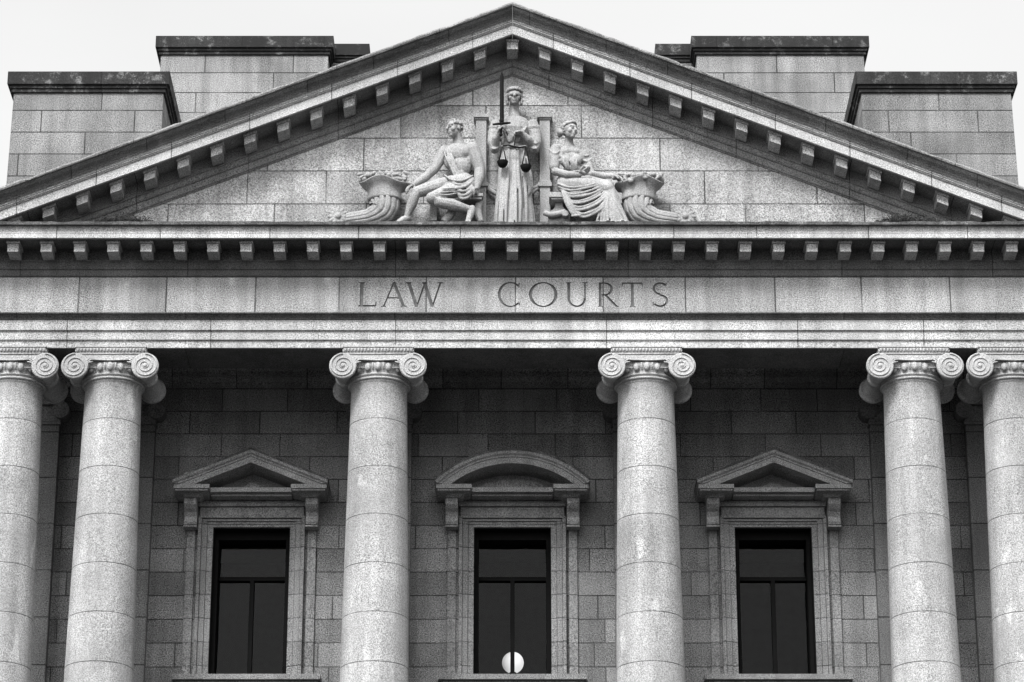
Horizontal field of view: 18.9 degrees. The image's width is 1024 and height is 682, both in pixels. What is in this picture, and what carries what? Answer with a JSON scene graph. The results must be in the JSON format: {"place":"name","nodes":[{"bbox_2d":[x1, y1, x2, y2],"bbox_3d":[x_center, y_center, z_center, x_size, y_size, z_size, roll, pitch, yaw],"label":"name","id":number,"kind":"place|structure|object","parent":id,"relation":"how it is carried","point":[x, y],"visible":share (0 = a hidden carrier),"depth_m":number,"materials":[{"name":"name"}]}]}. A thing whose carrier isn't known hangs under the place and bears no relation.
{"place":"outdoors","nodes":[
{"label":"outdoors","id":0,"kind":"place"},
{"bbox_2d":[0,2,1023,681],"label":"courthouse","id":1,"kind":"structure","parent":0,"point":[264,418],"depth_m":51.31,"materials":[{"name":"stone"}]},
{"bbox_2d":[89,212,153,221],"bbox_3d":[-6.461,-2.012,50.980,1.206,0.259,0.394,0,-22,0],"label":"weed clump","id":2,"kind":"object","parent":1,"relation":"on","point":[133,218],"visible":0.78,"depth_m":50.88,"materials":[{"name":"grey plant"}]},
{"bbox_2d":[171,447,330,681],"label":"window","id":3,"kind":"structure","parent":1,"relation":"in","point":[250,497],"depth_m":51.73,"materials":[{"name":"stone"}]},
{"bbox_2d":[327,170,408,221],"bbox_3d":[-2.402,-2.358,51.122,1.377,0.998,0.608,0,-22,0],"label":"cornucopia","id":4,"kind":"object","parent":1,"relation":"on","point":[386,190],"visible":0.94,"depth_m":50.98,"materials":[{"name":"stone"}]},
{"bbox_2d":[430,193,483,221],"bbox_3d":[-0.917,-2.124,51.090,0.892,0.547,0.481,0,-22,0],"label":"carved stool","id":5,"kind":"object","parent":1,"relation":"on","point":[477,201],"visible":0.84,"depth_m":50.98,"materials":[{"name":"stone"}]},
{"bbox_2d":[397,118,484,220],"bbox_3d":[-1.185,-2.800,51.171,1.458,2.020,0.564,0,-22,0],"label":"seated man statue","id":6,"kind":"object","parent":5,"relation":"on","point":[459,157],"visible":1,"depth_m":51.04,"materials":[{"name":"stone"}]},
{"bbox_2d":[435,448,589,681],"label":"window","id":7,"kind":"structure","parent":1,"relation":"in","point":[506,497],"depth_m":51.74,"materials":[{"name":"stone"}]},
{"bbox_2d":[474,114,551,221],"bbox_3d":[0.017,-2.879,51.536,1.328,1.981,0.213,0,-22,0],"label":"throne","id":8,"kind":"object","parent":1,"relation":"on","point":[543,186],"visible":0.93,"depth_m":51.54,"materials":[{"name":"stone"}]},
{"bbox_2d":[502,652,523,673],"bbox_3d":[0.015,6.280,51.921,0.370,2.098,0.370,0,-22,0],"label":"globe lamp","id":9,"kind":"object","parent":1,"relation":"on","point":[519,662],"visible":0.65,"depth_m":52.12,"materials":[{"name":"white glass"}]},
{"bbox_2d":[487,72,541,221],"bbox_3d":[0.041,-3.159,51.336,0.907,2.798,0.710,0,-22,0],"label":"justice statue","id":10,"kind":"object","parent":1,"relation":"on","point":[514,132],"visible":0.98,"depth_m":51.19,"materials":[{"name":"stone"}]},
{"bbox_2d":[543,192,569,221],"bbox_3d":[0.746,-2.181,51.136,0.462,0.476,0.438,0,-22,0],"label":"carved stool","id":11,"kind":"object","parent":1,"relation":"on","point":[558,212],"visible":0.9,"depth_m":51.00,"materials":[{"name":"stone"}]},
{"bbox_2d":[548,120,628,221],"bbox_3d":[1.282,-2.770,51.139,1.358,2.008,0.453,-4,-22,11],"label":"seated woman statue","id":12,"kind":"object","parent":11,"relation":"on","point":[592,193],"visible":1,"depth_m":50.96,"materials":[{"name":"stone"}]},
{"bbox_2d":[614,171,695,221],"bbox_3d":[2.396,-2.363,51.123,1.371,1.009,0.609,0,-22,0],"label":"cornucopia","id":13,"kind":"object","parent":1,"relation":"on","point":[638,191],"visible":0.96,"depth_m":50.98,"materials":[{"name":"stone"}]},
{"bbox_2d":[694,447,853,681],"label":"window","id":14,"kind":"structure","parent":1,"relation":"in","point":[773,497],"depth_m":51.73,"materials":[{"name":"stone"}]},
{"bbox_2d":[874,211,938,221],"bbox_3d":[6.546,-2.009,50.985,1.172,0.248,0.396,0,-22,0],"label":"weed clump","id":15,"kind":"object","parent":1,"relation":"on","point":[904,218],"visible":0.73,"depth_m":50.88,"materials":[{"name":"grey plant"}]},
{"bbox_2d":[0,0,1023,186],"label":"sky","id":16,"kind":"structure","parent":0,"point":[36,35],"materials":[{"name":"white"}]}
]}

